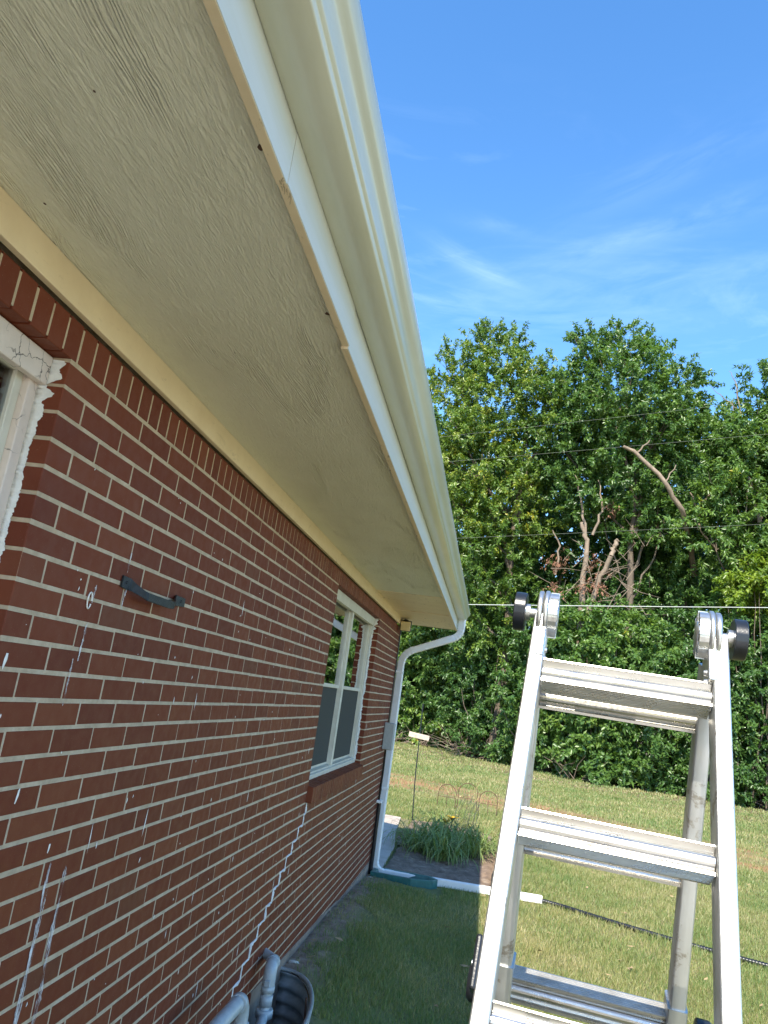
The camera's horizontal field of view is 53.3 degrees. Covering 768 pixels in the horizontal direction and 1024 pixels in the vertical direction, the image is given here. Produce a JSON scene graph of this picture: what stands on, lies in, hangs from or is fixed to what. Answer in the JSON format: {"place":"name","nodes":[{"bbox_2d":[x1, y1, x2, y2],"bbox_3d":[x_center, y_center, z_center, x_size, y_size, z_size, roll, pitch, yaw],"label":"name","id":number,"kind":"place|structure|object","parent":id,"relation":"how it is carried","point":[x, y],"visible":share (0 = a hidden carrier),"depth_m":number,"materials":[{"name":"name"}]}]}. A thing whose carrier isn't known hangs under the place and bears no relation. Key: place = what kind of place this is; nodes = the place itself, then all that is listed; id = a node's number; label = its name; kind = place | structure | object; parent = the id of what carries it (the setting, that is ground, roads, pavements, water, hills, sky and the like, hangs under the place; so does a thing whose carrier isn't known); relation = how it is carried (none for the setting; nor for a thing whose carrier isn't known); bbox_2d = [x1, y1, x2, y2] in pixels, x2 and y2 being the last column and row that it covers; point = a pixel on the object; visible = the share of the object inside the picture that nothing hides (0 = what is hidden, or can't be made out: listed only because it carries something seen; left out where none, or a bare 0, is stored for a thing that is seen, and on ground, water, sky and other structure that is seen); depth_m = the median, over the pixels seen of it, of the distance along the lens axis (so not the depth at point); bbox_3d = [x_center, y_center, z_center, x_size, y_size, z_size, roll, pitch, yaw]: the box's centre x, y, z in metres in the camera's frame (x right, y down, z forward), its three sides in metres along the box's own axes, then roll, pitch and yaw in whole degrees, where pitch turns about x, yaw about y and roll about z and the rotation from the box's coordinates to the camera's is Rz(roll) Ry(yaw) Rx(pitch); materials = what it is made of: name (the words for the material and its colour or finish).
{"place":"outdoors","nodes":[
{"label":"outdoors","id":0,"kind":"place"},
{"bbox_2d":[293,741,767,1023],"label":"lawn ground","id":1,"kind":"structure","parent":0,"point":[621,823],"depth_m":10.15,"materials":[{"name":"green plant"}]},
{"bbox_2d":[0,0,457,1023],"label":"brick house","id":2,"kind":"structure","parent":1,"relation":"on","point":[194,410],"depth_m":2.17,"materials":[{"name":"brick"}]},
{"bbox_2d":[0,315,65,555],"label":"window","id":3,"kind":"structure","parent":2,"relation":"in","point":[26,369],"depth_m":1.78,"materials":[{"name":"paint"}]},
{"bbox_2d":[120,575,185,608],"bbox_3d":[-0.702,0.272,2.421,0.054,0.060,0.470,6,-13,9],"label":"iron handle","id":4,"kind":"object","parent":2,"relation":"attached to","point":[128,584],"visible":1,"depth_m":2.28,"materials":[{"name":"black metal"}]},
{"bbox_2d":[209,948,279,1023],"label":"pipe","id":5,"kind":"object","parent":2,"relation":"attached to","point":[234,1009],"visible":0.99,"depth_m":3.96,"materials":[{"name":"grey paint"}]},
{"bbox_2d":[309,589,378,779],"bbox_3d":[-0.341,1.363,6.031,0.132,1.300,2.042,6,-14,10],"label":"window","id":6,"kind":"structure","parent":2,"relation":"in","point":[338,727],"depth_m":6.09,"materials":[{"name":"paint"}]},
{"bbox_2d":[254,0,469,620],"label":"rain gutter","id":7,"kind":"object","parent":2,"relation":"attached to","point":[319,50],"visible":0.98,"depth_m":1.60,"materials":[{"name":"metal"}]},
{"bbox_2d":[368,631,400,873],"bbox_3d":[0.042,2.571,8.303,0.109,2.640,0.252,6,-13,9],"label":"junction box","id":8,"kind":"object","parent":2,"relation":"attached to","point":[388,736],"visible":0.91,"depth_m":8.22,"materials":[{"name":"grey metal"}]},
{"bbox_2d":[400,619,411,631],"bbox_3d":[0.252,1.274,8.591,0.126,0.142,0.209,6,-13,9],"label":"security light","id":9,"kind":"object","parent":2,"relation":"attached to","point":[405,624],"visible":1,"depth_m":8.50,"materials":[{"name":"beige plastic"}]},
{"bbox_2d":[373,619,541,903],"bbox_3d":[0.941,2.645,8.486,1.852,2.867,0.133,7,-13,3],"label":"downspout","id":10,"kind":"object","parent":2,"relation":"attached to","point":[447,883],"visible":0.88,"depth_m":8.38,"materials":[{"name":"white metal"}]},
{"bbox_2d":[283,874,481,1023],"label":"soil verge","id":11,"kind":"structure","parent":1,"relation":"on","point":[303,959],"depth_m":5.32,"materials":[{"name":"green plant"}]},
{"bbox_2d":[272,966,313,1023],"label":"window well","id":12,"kind":"object","parent":11,"relation":"in","point":[292,995],"depth_m":4.56,"materials":[{"name":"metal"}]},
{"bbox_2d":[288,960,298,963],"bbox_3d":[-0.562,2.815,4.775,0.072,0.034,0.046,6,-13,9],"label":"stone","id":13,"kind":"object","parent":11,"relation":"on","point":[293,961],"visible":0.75,"depth_m":4.77,"materials":[{"name":"grey stone"}]},
{"bbox_2d":[370,867,437,889],"bbox_3d":[0.212,3.871,8.055,0.698,0.103,0.320,6,-13,9],"label":"splash block","id":14,"kind":"object","parent":11,"relation":"on","point":[423,881],"depth_m":7.95,"materials":[{"name":"green plastic"}]},
{"bbox_2d":[379,814,400,866],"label":"patio","id":15,"kind":"structure","parent":1,"relation":"on","point":[386,848],"depth_m":10.36,"materials":[{"name":"concrete"}]},
{"bbox_2d":[395,720,442,745],"bbox_3d":[0.985,9.361,33.042,3.174,1.251,1.881,9,-13,-4],"label":"brush pile","id":16,"kind":"object","parent":1,"relation":"on","point":[406,741],"visible":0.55,"depth_m":32.53,"materials":[{"name":"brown wood"}]},
{"bbox_2d":[409,704,429,819],"bbox_3d":[0.518,4.082,12.428,0.341,1.901,0.095,6,-13,9],"label":"garden stake","id":17,"kind":"object","parent":1,"relation":"on","point":[419,736],"visible":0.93,"depth_m":12.47,"materials":[{"name":"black metal"}]},
{"bbox_2d":[389,624,485,749],"bbox_3d":[1.887,7.235,34.302,5.958,7.166,4.347,10,-13,-6],"label":"shrub","id":18,"kind":"object","parent":1,"relation":"on","point":[419,667],"visible":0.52,"depth_m":33.24,"materials":[{"name":"green plant"}]},
{"bbox_2d":[385,820,495,885],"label":"flower bed soil","id":19,"kind":"structure","parent":1,"relation":"on","point":[441,869],"depth_m":9.13,"materials":[{"name":"brown soil"}]},
{"bbox_2d":[383,780,499,872],"bbox_3d":[0.885,4.061,10.273,1.850,0.950,2.659,3,-14,22],"label":"daylily","id":20,"kind":"object","parent":19,"relation":"on","point":[452,841],"visible":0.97,"depth_m":9.93,"materials":[{"name":"green plant"}]},
{"bbox_2d":[423,723,492,758],"bbox_3d":[3.241,8.859,29.794,3.334,1.345,1.920,6,-13,9],"label":"brush pile","id":21,"kind":"object","parent":1,"relation":"on","point":[456,751],"visible":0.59,"depth_m":29.60,"materials":[{"name":"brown wood"}]},
{"bbox_2d":[437,783,497,815],"bbox_3d":[1.583,5.420,14.479,1.137,0.556,0.057,4,-14,16],"label":"wire border","id":22,"kind":"object","parent":1,"relation":"on","point":[467,798],"visible":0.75,"depth_m":14.48,"materials":[{"name":"metal"}]},
{"bbox_2d":[423,607,528,762],"bbox_3d":[4.024,6.832,30.749,4.902,6.821,4.542,-2,-16,36],"label":"shrub","id":23,"kind":"object","parent":1,"relation":"on","point":[476,721],"visible":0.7,"depth_m":30.24,"materials":[{"name":"green plant"}]},
{"bbox_2d":[426,316,586,761],"bbox_3d":[3.845,0.509,31.413,8.459,18.948,5.948,6,-13,9],"label":"tree","id":24,"kind":"object","parent":1,"relation":"on","point":[519,476],"visible":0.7,"depth_m":31.06,"materials":[{"name":"green plant"}]},
{"bbox_2d":[481,603,583,775],"bbox_3d":[6.049,6.624,28.619,4.804,6.769,4.222,6,-13,9],"label":"shrub","id":25,"kind":"object","parent":1,"relation":"on","point":[511,703],"visible":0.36,"depth_m":28.27,"materials":[{"name":"green plant"}]},
{"bbox_2d":[473,463,595,735],"bbox_3d":[6.330,4.245,33.528,5.483,13.412,4.910,6,-13,9],"label":"tree","id":26,"kind":"object","parent":1,"relation":"on","point":[549,575],"visible":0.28,"depth_m":33.53,"materials":[{"name":"green plant"}]},
{"bbox_2d":[307,778,767,1015],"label":"fallen leaf litter","id":27,"kind":"object","parent":1,"relation":"on","point":[463,965],"visible":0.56,"depth_m":6.23,"materials":[{"name":"plant"}]},
{"bbox_2d":[542,745,604,779],"bbox_3d":[6.351,8.383,25.877,2.665,1.253,1.395,0,-15,29],"label":"brush pile","id":28,"kind":"object","parent":1,"relation":"on","point":[566,768],"visible":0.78,"depth_m":25.82,"materials":[{"name":"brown wood"}]},
{"bbox_2d":[393,390,766,747],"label":"background wood","id":29,"kind":"object","parent":1,"relation":"on","point":[569,577],"visible":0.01,"depth_m":38.76,"materials":[{"name":"green plant"}]},
{"bbox_2d":[535,595,655,791],"bbox_3d":[7.755,6.459,27.144,4.352,6.797,4.051,13,-14,-20],"label":"shrub","id":30,"kind":"object","parent":1,"relation":"on","point":[590,750],"visible":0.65,"depth_m":26.17,"materials":[{"name":"green plant"}]},
{"bbox_2d":[529,475,662,660],"bbox_3d":[8.011,2.883,28.672,4.881,8.952,1.953,2,-14,23],"label":"dead tree","id":31,"kind":"object","parent":1,"relation":"on","point":[597,584],"visible":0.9,"depth_m":28.82,"materials":[{"name":"wood"}]},
{"bbox_2d":[466,591,748,1023],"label":"folding ladder","id":32,"kind":"object","parent":1,"relation":"on","point":[499,981],"visible":1,"depth_m":1.49,"materials":[{"name":"metal"}]},
{"bbox_2d":[535,565,707,729],"bbox_3d":[9.030,5.938,29.499,6.843,8.544,3.290,6,-13,9],"label":"shrub","id":33,"kind":"object","parent":1,"relation":"on","point":[669,598],"visible":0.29,"depth_m":29.59,"materials":[{"name":"green plant"}]},
{"bbox_2d":[512,314,736,666],"bbox_3d":[9.027,0.956,30.068,7.440,18.899,6.516,15,-15,-27],"label":"tree","id":34,"kind":"object","parent":1,"relation":"on","point":[590,392],"visible":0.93,"depth_m":30.00,"materials":[{"name":"green plant"}]},
{"bbox_2d":[591,594,701,795],"bbox_3d":[9.421,6.596,26.701,4.370,6.966,4.236,19,-17,-38],"label":"shrub","id":35,"kind":"object","parent":1,"relation":"on","point":[655,745],"visible":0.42,"depth_m":25.86,"materials":[{"name":"green plant"}]},
{"bbox_2d":[542,899,767,967],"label":"drain hose","id":36,"kind":"object","parent":1,"relation":"on","point":[746,959],"visible":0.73,"depth_m":7.50,"materials":[{"name":"black plastic"}]},
{"bbox_2d":[589,445,744,775],"bbox_3d":[11.878,3.956,32.391,6.769,14.968,6.016,6,-13,9],"label":"tree","id":37,"kind":"object","parent":1,"relation":"on","point":[662,563],"visible":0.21,"depth_m":31.62,"materials":[{"name":"green plant"}]},
{"bbox_2d":[638,585,767,809],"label":"shrub","id":38,"kind":"object","parent":1,"relation":"on","point":[686,669],"visible":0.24,"depth_m":25.55,"materials":[{"name":"green plant"}]},
{"bbox_2d":[660,358,767,756],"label":"tree","id":39,"kind":"object","parent":1,"relation":"on","point":[738,480],"visible":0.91,"depth_m":28.15,"materials":[{"name":"green plant"}]},
{"bbox_2d":[687,585,767,808],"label":"shrub","id":40,"kind":"object","parent":1,"relation":"on","point":[751,708],"visible":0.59,"depth_m":25.27,"materials":[{"name":"green plant"}]},
{"bbox_2d":[710,545,767,810],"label":"shrub","id":41,"kind":"object","parent":1,"relation":"on","point":[754,577],"visible":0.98,"depth_m":26.17,"materials":[{"name":"green plant"}]},
{"bbox_2d":[360,0,767,727],"label":"sky","id":42,"kind":"structure","parent":0,"point":[553,163],"materials":[{"name":"blue"}]},
{"bbox_2d":[444,400,764,436],"bbox_3d":[7.873,-3.416,27.940,22.871,4.899,0.007,6,-13,9],"label":"overhead wire","id":43,"kind":"object","parent":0,"point":[605,418],"visible":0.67,"depth_m":27.91,"materials":[{"name":"black metal"}]},
{"bbox_2d":[450,434,764,461],"bbox_3d":[7.791,-2.281,27.138,21.417,4.056,0.007,6,-13,9],"label":"overhead wire","id":44,"kind":"object","parent":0,"point":[604,448],"visible":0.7,"depth_m":27.11,"materials":[{"name":"black metal"}]},
{"bbox_2d":[472,524,759,537],"bbox_3d":[7.571,0.633,25.894,19.682,3.125,0.007,6,-13,9],"label":"overhead wire","id":45,"kind":"object","parent":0,"point":[611,531],"visible":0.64,"depth_m":25.87,"materials":[{"name":"black metal"}]},
{"bbox_2d":[469,604,767,607],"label":"service cable","id":46,"kind":"object","parent":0,"point":[641,606],"visible":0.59,"depth_m":13.52,"materials":[{"name":"metal"}]}
]}

